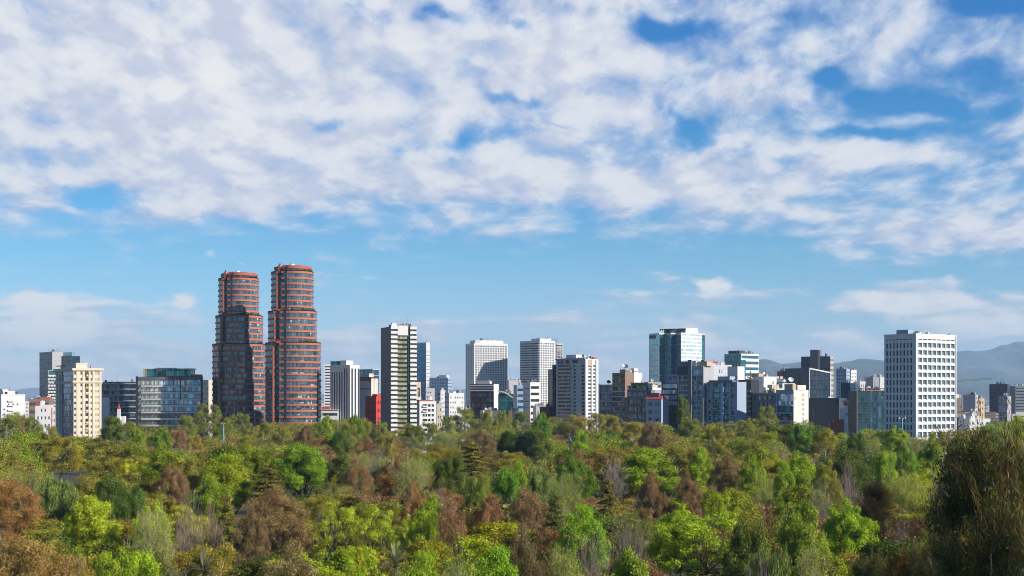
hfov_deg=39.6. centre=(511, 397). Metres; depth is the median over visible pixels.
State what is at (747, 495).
eucalyptus tree
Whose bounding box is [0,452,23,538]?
eucalyptus tree
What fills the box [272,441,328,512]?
broadleaf tree
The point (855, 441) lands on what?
laurel tree
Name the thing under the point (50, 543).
eucalyptus tree
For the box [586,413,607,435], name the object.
eucalyptus tree
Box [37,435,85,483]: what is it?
eucalyptus tree
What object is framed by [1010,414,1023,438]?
broadleaf tree
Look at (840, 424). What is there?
office building
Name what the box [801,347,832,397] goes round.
office tower
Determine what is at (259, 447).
bare tree
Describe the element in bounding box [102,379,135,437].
office block
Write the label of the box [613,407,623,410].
window
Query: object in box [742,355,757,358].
window
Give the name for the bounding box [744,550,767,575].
bare tree
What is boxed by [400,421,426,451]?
eucalyptus tree
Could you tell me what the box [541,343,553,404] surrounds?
window
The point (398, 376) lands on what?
tower block
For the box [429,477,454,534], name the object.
bare tree
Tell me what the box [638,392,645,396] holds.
window
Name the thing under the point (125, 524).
eucalyptus tree
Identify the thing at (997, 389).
office block
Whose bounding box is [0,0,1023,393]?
sky
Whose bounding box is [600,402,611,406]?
window
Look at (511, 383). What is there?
office block
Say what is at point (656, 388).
house
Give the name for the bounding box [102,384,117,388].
window
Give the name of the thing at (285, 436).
eucalyptus tree
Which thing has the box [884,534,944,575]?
casuarina tree
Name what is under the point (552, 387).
office block
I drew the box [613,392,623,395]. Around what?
window
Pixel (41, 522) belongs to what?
eucalyptus tree
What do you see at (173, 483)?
cypress tree
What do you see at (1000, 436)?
bare tree
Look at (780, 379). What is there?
office block
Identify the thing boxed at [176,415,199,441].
eucalyptus tree
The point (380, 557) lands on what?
eucalyptus tree
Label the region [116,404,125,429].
church spire
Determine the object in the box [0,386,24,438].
apartment block
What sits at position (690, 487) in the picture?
cypress tree
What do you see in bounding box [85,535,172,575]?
laurel tree
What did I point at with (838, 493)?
eucalyptus tree
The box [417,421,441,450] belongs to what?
eucalyptus tree
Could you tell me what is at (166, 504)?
eucalyptus tree
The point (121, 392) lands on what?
window
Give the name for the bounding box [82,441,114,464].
eucalyptus tree
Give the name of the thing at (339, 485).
laurel tree
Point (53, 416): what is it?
house
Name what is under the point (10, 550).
eucalyptus tree
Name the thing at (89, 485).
eucalyptus tree
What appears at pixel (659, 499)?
cypress tree
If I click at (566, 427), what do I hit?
eucalyptus tree
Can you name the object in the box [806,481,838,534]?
bare tree
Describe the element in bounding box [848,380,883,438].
office block
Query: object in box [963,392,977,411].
office block
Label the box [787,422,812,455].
broadleaf tree
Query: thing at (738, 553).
laurel tree
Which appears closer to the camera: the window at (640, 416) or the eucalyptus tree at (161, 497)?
the eucalyptus tree at (161, 497)
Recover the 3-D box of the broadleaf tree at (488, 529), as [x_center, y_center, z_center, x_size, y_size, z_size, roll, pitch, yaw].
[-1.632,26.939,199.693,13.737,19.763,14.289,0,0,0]
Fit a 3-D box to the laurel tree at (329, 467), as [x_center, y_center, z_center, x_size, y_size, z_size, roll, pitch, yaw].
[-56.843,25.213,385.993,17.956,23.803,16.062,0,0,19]
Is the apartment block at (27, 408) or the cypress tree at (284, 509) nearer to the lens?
the cypress tree at (284, 509)
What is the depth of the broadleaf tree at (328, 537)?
213.82 m
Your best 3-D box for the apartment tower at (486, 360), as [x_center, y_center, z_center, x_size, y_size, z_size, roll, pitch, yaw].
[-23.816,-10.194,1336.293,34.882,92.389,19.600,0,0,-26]
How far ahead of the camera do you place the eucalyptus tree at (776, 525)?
214.11 m
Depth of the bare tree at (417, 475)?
320.79 m
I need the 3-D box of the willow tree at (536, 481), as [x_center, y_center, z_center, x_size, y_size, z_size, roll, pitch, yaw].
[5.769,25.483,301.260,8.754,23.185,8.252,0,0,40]
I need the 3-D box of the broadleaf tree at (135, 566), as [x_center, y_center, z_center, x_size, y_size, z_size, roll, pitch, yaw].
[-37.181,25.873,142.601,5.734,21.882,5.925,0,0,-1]
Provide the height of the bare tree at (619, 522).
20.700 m
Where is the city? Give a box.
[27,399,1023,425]
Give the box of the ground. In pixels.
[0,400,987,575]
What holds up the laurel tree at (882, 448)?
on the ground
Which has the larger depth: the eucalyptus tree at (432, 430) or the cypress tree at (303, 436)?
the eucalyptus tree at (432, 430)
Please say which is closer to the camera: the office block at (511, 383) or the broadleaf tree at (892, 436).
the broadleaf tree at (892, 436)
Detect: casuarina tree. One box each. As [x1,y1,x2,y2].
[833,478,893,550]
[846,540,891,575]
[868,535,925,575]
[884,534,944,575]
[912,474,1003,575]
[912,542,948,575]
[913,385,1023,575]
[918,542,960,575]
[932,440,1023,575]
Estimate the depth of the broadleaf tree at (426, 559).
142.81 m
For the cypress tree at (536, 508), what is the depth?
231.57 m
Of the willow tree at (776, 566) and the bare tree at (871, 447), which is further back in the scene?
the bare tree at (871, 447)
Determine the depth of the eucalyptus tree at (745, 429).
694.09 m
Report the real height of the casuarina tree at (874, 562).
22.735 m
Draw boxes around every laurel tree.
[85,471,125,522]
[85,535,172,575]
[99,414,125,444]
[115,483,145,551]
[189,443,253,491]
[223,547,286,575]
[272,448,335,497]
[325,451,362,488]
[327,427,355,454]
[329,469,381,499]
[429,453,470,505]
[497,430,526,459]
[517,426,553,466]
[543,448,580,498]
[579,509,657,573]
[675,393,690,424]
[720,518,771,575]
[752,424,801,454]
[825,447,872,485]
[829,455,874,508]
[846,432,866,461]
[846,532,933,575]
[859,444,896,460]
[866,431,894,446]
[934,470,955,499]
[940,445,966,471]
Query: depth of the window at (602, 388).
1003.10 m
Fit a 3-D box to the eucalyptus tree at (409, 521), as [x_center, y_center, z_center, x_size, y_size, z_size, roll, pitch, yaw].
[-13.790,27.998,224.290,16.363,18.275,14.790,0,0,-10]
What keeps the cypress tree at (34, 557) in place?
on the ground
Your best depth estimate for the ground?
506.16 m
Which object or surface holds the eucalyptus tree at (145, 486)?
on the ground
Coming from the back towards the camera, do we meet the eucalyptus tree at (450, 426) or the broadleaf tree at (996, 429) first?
the eucalyptus tree at (450, 426)
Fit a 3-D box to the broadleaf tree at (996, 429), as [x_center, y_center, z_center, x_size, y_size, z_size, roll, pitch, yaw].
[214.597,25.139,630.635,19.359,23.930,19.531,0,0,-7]
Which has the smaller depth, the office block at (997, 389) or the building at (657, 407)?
the building at (657, 407)
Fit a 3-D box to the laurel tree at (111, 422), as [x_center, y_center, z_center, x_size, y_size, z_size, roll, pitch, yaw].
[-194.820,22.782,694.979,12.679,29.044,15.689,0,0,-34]
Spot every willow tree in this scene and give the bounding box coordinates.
[31,474,78,523]
[463,470,493,525]
[525,465,556,528]
[747,540,791,575]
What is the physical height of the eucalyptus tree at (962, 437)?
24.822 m
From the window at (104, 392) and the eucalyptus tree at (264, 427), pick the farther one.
the window at (104, 392)
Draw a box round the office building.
[828,398,848,447]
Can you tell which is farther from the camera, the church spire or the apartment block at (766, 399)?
the apartment block at (766, 399)
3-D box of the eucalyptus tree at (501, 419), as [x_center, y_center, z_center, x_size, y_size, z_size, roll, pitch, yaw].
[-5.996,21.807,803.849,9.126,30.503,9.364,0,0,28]
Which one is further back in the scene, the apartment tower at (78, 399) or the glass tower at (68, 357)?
the glass tower at (68, 357)
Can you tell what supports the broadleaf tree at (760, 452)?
on the ground
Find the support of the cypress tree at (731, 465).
on the ground
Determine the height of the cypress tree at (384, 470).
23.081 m
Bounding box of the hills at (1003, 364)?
[956,341,1023,385]
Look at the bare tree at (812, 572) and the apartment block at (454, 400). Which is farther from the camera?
the apartment block at (454, 400)
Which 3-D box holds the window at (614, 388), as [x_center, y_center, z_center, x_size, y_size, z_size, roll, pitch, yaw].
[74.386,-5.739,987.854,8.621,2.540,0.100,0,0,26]
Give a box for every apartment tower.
[48,370,54,406]
[53,363,103,453]
[465,338,507,404]
[520,336,554,405]
[554,340,562,363]
[555,354,597,447]
[677,360,713,444]
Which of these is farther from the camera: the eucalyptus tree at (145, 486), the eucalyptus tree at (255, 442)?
the eucalyptus tree at (255, 442)
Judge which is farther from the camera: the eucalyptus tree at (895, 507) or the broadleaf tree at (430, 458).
the broadleaf tree at (430, 458)
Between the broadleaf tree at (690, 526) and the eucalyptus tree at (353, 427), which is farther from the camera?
the eucalyptus tree at (353, 427)
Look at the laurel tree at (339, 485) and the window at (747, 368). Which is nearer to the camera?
the laurel tree at (339, 485)
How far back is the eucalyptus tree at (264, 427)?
630.61 m
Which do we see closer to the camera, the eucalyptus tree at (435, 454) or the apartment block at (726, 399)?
the eucalyptus tree at (435, 454)
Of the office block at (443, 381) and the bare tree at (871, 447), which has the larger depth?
the office block at (443, 381)
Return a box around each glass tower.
[39,348,62,396]
[61,352,79,368]
[417,342,429,399]
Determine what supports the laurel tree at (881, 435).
on the ground
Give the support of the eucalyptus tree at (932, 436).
on the ground
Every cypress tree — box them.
[0,476,46,539]
[0,528,84,575]
[72,553,105,575]
[153,463,192,509]
[170,424,187,450]
[228,498,272,574]
[246,482,316,560]
[255,537,326,575]
[274,442,310,495]
[293,424,314,446]
[309,435,330,487]
[340,455,374,502]
[353,437,376,457]
[370,469,430,524]
[374,454,411,523]
[390,478,423,545]
[398,473,447,515]
[414,487,466,517]
[435,497,471,574]
[461,426,497,464]
[466,492,504,542]
[503,524,548,575]
[504,487,551,558]
[531,515,618,575]
[557,448,596,494]
[600,555,667,575]
[634,469,672,532]
[638,421,665,448]
[674,471,705,574]
[708,449,743,493]
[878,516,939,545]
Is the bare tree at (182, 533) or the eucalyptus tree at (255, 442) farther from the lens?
the eucalyptus tree at (255, 442)
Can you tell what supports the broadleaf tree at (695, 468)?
on the ground
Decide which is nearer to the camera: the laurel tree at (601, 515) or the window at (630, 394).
the laurel tree at (601, 515)
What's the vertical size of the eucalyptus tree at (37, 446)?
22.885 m
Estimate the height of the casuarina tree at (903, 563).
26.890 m
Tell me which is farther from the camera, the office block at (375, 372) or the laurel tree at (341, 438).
the office block at (375, 372)
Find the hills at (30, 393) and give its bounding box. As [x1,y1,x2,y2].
[15,388,465,399]
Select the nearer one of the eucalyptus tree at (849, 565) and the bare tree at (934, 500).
the eucalyptus tree at (849, 565)
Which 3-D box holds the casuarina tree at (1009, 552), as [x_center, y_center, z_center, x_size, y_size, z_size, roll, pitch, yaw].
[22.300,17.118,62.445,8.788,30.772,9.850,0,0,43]
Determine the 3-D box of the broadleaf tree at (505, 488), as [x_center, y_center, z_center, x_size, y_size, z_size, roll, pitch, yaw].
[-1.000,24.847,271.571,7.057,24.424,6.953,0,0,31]
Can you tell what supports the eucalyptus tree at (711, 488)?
on the ground
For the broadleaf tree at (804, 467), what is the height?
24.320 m
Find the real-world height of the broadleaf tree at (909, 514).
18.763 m
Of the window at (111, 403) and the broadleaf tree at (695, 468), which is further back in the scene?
the window at (111, 403)
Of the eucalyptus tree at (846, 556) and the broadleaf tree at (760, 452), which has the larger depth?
the broadleaf tree at (760, 452)
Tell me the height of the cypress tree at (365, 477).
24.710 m
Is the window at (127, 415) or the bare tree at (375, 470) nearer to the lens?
the bare tree at (375, 470)
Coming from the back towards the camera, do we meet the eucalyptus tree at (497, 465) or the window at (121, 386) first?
the window at (121, 386)
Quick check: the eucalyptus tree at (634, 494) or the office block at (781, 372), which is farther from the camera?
the office block at (781, 372)
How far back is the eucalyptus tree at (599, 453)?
374.98 m
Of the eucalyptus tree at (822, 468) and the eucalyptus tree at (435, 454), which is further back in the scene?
the eucalyptus tree at (435, 454)
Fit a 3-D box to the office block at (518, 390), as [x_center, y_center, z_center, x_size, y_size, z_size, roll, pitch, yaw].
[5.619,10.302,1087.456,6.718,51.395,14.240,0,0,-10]
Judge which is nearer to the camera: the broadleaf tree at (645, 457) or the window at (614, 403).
the broadleaf tree at (645, 457)
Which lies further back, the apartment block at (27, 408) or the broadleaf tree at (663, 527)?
the apartment block at (27, 408)
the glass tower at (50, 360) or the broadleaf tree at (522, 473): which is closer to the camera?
the broadleaf tree at (522, 473)
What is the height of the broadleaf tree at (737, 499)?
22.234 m
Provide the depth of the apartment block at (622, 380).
987.48 m
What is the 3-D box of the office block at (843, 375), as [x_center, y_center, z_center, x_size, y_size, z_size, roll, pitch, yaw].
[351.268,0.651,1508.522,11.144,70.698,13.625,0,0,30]
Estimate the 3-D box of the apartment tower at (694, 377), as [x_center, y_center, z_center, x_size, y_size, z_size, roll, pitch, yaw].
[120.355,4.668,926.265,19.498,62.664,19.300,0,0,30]
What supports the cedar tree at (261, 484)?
on the ground
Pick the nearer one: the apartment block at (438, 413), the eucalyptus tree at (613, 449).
the eucalyptus tree at (613, 449)
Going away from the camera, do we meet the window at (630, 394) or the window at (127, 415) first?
the window at (630, 394)
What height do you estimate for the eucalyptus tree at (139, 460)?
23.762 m
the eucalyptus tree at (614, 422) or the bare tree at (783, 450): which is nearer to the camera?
the bare tree at (783, 450)
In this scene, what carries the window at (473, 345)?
in the apartment tower at (486, 360)
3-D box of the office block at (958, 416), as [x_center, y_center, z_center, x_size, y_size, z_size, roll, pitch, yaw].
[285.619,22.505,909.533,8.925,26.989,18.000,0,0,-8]
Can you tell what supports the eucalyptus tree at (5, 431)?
on the ground
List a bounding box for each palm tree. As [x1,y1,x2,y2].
[186,546,220,575]
[378,540,412,575]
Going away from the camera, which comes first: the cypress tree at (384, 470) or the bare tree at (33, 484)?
the bare tree at (33, 484)
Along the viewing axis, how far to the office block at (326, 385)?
1300.34 m
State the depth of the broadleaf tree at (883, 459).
337.78 m
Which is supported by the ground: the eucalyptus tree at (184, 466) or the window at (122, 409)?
the eucalyptus tree at (184, 466)
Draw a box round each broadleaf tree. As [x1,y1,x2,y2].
[59,494,125,559]
[90,546,127,575]
[103,442,162,479]
[117,457,148,486]
[121,546,163,575]
[128,426,147,447]
[130,498,172,570]
[138,445,184,494]
[147,427,172,450]
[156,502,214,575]
[188,472,235,547]
[202,450,255,542]
[234,439,274,531]
[249,446,275,494]
[258,550,348,575]
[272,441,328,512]
[309,499,366,561]
[317,413,334,435]
[334,543,388,575]
[343,542,389,575]
[348,414,365,440]
[349,503,405,563]
[384,507,438,561]
[391,538,461,575]
[395,544,444,575]
[404,453,435,472]
[406,491,450,550]
[438,533,518,575]
[456,518,546,575]
[473,540,522,575]
[490,464,522,541]
[508,458,529,499]
[531,412,552,458]
[549,500,614,575]
[553,454,600,550]
[571,430,589,454]
[601,544,649,575]
[612,447,681,507]
[644,501,710,575]
[655,490,717,557]
[656,510,768,575]
[687,447,715,486]
[702,489,741,569]
[705,486,766,538]
[736,482,781,519]
[738,455,769,491]
[742,444,782,490]
[751,431,788,458]
[769,461,796,501]
[773,483,834,530]
[775,450,816,489]
[776,498,833,575]
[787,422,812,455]
[790,547,851,575]
[820,497,881,556]
[873,451,897,484]
[883,425,911,456]
[884,473,932,509]
[893,485,937,514]
[895,443,919,477]
[895,503,966,540]
[904,468,943,486]
[916,440,943,473]
[985,428,1015,449]
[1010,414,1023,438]
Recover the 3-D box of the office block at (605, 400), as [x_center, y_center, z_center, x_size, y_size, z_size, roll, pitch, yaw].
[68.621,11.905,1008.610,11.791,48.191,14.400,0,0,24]
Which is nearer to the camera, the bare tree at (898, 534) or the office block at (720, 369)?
the bare tree at (898, 534)
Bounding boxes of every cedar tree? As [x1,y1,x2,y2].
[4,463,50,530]
[213,494,241,565]
[241,464,296,545]
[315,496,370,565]
[450,442,497,489]
[541,493,564,562]
[581,454,618,502]
[597,478,621,534]
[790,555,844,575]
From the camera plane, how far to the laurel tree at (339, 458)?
388.30 m
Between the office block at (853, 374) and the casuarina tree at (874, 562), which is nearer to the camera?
the casuarina tree at (874, 562)
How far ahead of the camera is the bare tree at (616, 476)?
329.85 m
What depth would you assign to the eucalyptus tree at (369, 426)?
692.27 m
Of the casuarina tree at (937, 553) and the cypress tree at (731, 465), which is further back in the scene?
the cypress tree at (731, 465)
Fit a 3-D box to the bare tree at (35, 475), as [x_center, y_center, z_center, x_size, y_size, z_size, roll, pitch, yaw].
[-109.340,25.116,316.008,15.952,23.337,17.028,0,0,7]
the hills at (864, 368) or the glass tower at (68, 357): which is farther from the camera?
the hills at (864, 368)
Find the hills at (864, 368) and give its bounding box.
[759,359,1019,400]
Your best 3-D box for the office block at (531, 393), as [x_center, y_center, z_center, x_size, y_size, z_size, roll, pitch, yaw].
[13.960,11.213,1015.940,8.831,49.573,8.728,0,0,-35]
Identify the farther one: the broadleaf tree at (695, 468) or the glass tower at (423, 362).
the glass tower at (423, 362)
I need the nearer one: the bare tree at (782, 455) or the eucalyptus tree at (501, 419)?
the bare tree at (782, 455)
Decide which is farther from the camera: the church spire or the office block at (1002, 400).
the office block at (1002, 400)
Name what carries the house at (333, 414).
on the ground
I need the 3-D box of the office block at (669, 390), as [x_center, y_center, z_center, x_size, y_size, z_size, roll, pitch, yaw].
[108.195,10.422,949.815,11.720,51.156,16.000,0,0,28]
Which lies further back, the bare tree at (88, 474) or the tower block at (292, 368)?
the tower block at (292, 368)
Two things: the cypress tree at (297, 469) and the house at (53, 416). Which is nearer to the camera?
the cypress tree at (297, 469)
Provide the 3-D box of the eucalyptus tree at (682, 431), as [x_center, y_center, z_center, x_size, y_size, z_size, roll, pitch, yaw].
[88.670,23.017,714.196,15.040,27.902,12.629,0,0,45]
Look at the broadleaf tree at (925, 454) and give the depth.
398.16 m
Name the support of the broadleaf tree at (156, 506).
on the ground
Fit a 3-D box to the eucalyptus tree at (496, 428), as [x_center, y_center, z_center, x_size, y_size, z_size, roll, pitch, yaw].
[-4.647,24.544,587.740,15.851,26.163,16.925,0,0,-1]
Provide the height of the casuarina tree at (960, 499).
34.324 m
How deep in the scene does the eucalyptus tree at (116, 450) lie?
408.78 m
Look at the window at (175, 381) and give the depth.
934.76 m
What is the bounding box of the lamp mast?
[898,417,905,428]
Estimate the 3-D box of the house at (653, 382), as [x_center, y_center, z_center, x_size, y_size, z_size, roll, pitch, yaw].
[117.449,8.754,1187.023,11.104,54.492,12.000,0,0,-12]
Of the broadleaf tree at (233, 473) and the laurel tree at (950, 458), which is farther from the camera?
the laurel tree at (950, 458)
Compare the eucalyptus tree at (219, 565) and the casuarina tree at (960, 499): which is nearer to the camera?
the casuarina tree at (960, 499)
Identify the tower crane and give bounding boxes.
[957,378,991,381]
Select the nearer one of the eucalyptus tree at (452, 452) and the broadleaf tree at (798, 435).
the eucalyptus tree at (452, 452)
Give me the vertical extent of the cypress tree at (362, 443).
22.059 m
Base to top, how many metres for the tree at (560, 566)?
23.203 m
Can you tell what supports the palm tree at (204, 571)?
on the ground
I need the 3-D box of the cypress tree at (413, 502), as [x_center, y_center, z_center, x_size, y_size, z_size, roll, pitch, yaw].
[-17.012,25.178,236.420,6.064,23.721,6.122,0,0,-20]
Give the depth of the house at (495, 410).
937.93 m
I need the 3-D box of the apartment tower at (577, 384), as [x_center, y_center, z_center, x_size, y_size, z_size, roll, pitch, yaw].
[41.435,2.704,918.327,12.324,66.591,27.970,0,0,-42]
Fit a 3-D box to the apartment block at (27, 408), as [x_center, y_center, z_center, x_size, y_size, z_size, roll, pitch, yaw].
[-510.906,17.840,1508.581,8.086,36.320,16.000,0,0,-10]
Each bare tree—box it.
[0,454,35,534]
[0,463,35,529]
[0,465,44,535]
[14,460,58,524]
[74,458,107,487]
[128,496,180,575]
[171,483,205,575]
[191,498,228,549]
[238,434,276,498]
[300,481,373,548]
[337,446,374,484]
[365,447,387,480]
[386,452,437,512]
[397,457,435,487]
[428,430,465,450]
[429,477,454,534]
[439,524,479,575]
[488,423,527,456]
[543,464,588,526]
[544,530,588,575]
[567,527,618,575]
[596,455,631,498]
[598,511,694,573]
[604,500,653,555]
[605,503,648,572]
[699,482,720,543]
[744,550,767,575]
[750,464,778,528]
[760,437,794,530]
[770,437,795,459]
[794,528,835,575]
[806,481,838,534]
[830,458,864,510]
[864,431,881,462]
[879,455,935,520]
[890,498,914,544]
[909,432,928,465]
[925,475,947,526]
[930,450,956,485]
[989,415,1014,447]
[1012,433,1023,453]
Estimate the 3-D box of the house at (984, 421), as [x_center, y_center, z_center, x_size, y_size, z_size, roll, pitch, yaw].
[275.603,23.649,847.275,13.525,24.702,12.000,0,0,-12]
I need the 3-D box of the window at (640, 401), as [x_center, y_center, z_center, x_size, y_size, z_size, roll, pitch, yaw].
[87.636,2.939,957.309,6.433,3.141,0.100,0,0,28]
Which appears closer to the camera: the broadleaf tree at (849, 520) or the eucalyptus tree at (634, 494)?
the broadleaf tree at (849, 520)
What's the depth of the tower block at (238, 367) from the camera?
934.45 m
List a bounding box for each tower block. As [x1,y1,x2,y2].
[212,270,264,437]
[265,263,320,444]
[381,323,416,442]
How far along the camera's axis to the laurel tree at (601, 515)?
219.79 m
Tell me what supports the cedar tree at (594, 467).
on the ground
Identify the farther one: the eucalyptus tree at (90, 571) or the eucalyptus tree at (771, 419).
the eucalyptus tree at (771, 419)
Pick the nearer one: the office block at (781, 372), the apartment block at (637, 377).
the apartment block at (637, 377)
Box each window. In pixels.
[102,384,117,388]
[102,390,117,394]
[102,396,117,399]
[110,402,117,405]
[119,384,135,388]
[119,390,135,394]
[119,396,135,399]
[119,402,135,405]
[121,408,135,411]
[121,414,135,417]
[139,380,200,435]
[322,413,336,415]
[430,379,446,396]
[466,345,506,400]
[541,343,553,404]
[600,386,611,391]
[600,394,611,398]
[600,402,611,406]
[600,410,611,414]
[613,380,623,382]
[613,387,623,390]
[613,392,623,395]
[613,397,623,400]
[613,402,623,405]
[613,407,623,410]
[613,412,623,415]
[628,392,636,396]
[628,399,636,403]
[628,407,636,410]
[628,414,636,418]
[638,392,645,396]
[638,399,645,403]
[638,407,645,410]
[638,414,645,418]
[693,370,701,374]
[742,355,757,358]
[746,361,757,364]
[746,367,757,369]
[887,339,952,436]
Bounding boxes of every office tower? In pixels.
[649,328,704,383]
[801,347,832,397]
[884,330,955,455]
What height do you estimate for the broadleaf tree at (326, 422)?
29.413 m
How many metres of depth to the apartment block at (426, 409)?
887.11 m
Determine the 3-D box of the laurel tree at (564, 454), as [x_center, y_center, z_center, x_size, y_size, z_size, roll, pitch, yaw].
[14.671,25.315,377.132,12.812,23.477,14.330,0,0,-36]
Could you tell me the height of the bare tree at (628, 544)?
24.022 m
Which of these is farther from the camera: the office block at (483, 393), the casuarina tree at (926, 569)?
the office block at (483, 393)
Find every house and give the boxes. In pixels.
[29,396,53,424]
[35,400,53,435]
[51,407,54,431]
[322,407,337,447]
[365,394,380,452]
[480,405,498,443]
[508,404,518,426]
[533,403,544,420]
[539,400,551,424]
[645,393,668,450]
[649,379,660,387]
[652,384,660,393]
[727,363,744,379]
[767,377,794,389]
[959,416,989,433]
[966,409,976,415]
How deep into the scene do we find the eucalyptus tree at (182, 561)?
176.47 m
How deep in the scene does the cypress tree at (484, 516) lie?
219.15 m
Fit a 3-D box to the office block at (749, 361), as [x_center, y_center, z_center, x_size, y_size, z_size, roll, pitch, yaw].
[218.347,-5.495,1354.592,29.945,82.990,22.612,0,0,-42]
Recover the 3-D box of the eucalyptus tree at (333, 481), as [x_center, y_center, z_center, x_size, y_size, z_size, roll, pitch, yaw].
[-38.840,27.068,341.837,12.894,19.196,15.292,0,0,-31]
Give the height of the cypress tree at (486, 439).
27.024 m
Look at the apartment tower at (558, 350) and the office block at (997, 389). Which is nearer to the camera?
the apartment tower at (558, 350)
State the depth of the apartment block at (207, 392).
1021.52 m
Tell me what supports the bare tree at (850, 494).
on the ground
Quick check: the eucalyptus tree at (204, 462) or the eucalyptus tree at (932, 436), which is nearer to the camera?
the eucalyptus tree at (204, 462)
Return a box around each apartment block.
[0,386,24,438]
[25,398,32,417]
[203,380,212,446]
[417,382,420,399]
[417,396,435,452]
[425,386,435,400]
[436,401,441,441]
[437,387,445,431]
[445,390,463,431]
[464,400,469,429]
[612,364,632,431]
[630,368,642,382]
[707,373,745,452]
[752,388,775,430]
[775,384,808,454]
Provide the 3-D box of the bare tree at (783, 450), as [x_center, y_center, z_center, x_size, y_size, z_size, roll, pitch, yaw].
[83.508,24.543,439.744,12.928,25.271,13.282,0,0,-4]
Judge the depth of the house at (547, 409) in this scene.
932.71 m
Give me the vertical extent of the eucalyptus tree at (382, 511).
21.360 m
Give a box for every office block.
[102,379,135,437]
[136,368,202,447]
[324,362,330,406]
[330,360,358,422]
[359,369,378,393]
[359,374,378,418]
[429,375,451,402]
[470,380,498,426]
[498,387,514,426]
[506,378,520,393]
[513,377,522,430]
[523,379,539,432]
[548,364,555,437]
[598,380,611,430]
[627,382,654,434]
[661,374,677,432]
[709,361,731,379]
[724,350,758,379]
[738,371,758,420]
[749,372,776,392]
[775,373,784,384]
[777,369,784,378]
[785,368,830,397]
[809,397,844,431]
[836,367,849,397]
[841,380,855,399]
[848,368,856,382]
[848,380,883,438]
[853,379,865,390]
[865,371,878,387]
[877,374,883,389]
[956,394,962,417]
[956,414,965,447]
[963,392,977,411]
[978,395,984,417]
[989,382,1009,412]
[998,393,1010,426]
[1010,384,1023,413]
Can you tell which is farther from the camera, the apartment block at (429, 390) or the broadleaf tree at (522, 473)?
the apartment block at (429, 390)
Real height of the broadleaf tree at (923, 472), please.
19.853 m
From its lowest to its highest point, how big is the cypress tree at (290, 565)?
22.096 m
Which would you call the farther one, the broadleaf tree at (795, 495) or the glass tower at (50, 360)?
the glass tower at (50, 360)
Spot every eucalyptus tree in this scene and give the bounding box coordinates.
[0,416,23,440]
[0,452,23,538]
[0,458,25,555]
[0,537,33,574]
[2,441,22,457]
[20,527,64,543]
[21,439,60,471]
[22,415,43,437]
[23,531,71,564]
[29,517,84,537]
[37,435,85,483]
[37,552,115,575]
[41,425,58,473]
[58,476,101,534]
[74,436,107,469]
[74,456,124,483]
[81,517,155,553]
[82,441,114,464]
[97,445,124,468]
[109,454,151,484]
[114,447,152,480]
[119,421,135,444]
[123,491,171,541]
[129,479,176,548]
[132,497,186,539]
[149,453,202,504]
[168,542,232,575]
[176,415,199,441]
[176,489,234,543]
[182,456,223,492]
[186,434,206,457]
[187,537,238,575]
[192,402,222,453]
[197,456,248,547]
[212,417,233,440]
[233,412,251,435]
[233,435,266,446]
[257,422,274,447]
[272,424,293,448]
[296,494,346,556]
[321,473,370,494]
[332,496,408,550]
[343,422,360,442]
[352,530,393,559]
[362,418,378,440]
[363,551,440,575]
[369,419,388,445]
[373,435,398,464]
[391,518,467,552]
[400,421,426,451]
[403,447,449,472]
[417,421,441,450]
[422,443,456,467]
[439,447,473,482]
[440,414,455,437]
[452,407,476,433]
[471,457,514,488]
[473,409,492,432]
[475,546,543,575]
[488,426,514,454]
[493,409,507,426]
[498,451,526,463]
[511,411,531,432]
[557,414,591,444]
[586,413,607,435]
[587,447,628,493]
[593,497,644,517]
[600,444,642,473]
[601,414,622,435]
[606,458,641,503]
[619,421,645,450]
[644,445,689,499]
[662,444,705,494]
[676,416,702,441]
[686,527,783,575]
[693,482,717,543]
[700,423,729,458]
[731,440,771,460]
[732,487,765,524]
[734,418,758,440]
[740,457,783,492]
[756,405,778,432]
[758,429,780,444]
[766,501,800,575]
[787,453,827,497]
[807,427,838,463]
[812,459,837,494]
[820,469,846,520]
[826,553,852,570]
[838,550,864,563]
[884,502,905,539]
[918,527,939,548]
[927,431,947,457]
[948,432,970,448]
[970,430,991,446]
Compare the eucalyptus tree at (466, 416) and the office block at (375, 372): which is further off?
the office block at (375, 372)
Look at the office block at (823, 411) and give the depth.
1015.62 m
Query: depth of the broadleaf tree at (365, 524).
202.04 m
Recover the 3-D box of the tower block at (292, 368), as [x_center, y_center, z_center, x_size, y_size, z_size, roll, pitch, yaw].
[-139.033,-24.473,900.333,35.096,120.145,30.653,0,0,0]
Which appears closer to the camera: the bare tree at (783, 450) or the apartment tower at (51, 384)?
the bare tree at (783, 450)
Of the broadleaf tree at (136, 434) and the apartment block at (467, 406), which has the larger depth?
the apartment block at (467, 406)
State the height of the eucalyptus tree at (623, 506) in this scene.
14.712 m
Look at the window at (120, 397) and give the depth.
1012.45 m
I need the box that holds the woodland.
[0,409,1023,575]
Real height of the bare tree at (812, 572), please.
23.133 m
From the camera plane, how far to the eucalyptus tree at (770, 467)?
350.89 m
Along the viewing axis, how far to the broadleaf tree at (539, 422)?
701.81 m
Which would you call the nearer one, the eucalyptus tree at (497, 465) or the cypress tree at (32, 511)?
the cypress tree at (32, 511)
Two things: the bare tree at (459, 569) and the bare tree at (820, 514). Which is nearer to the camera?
the bare tree at (459, 569)

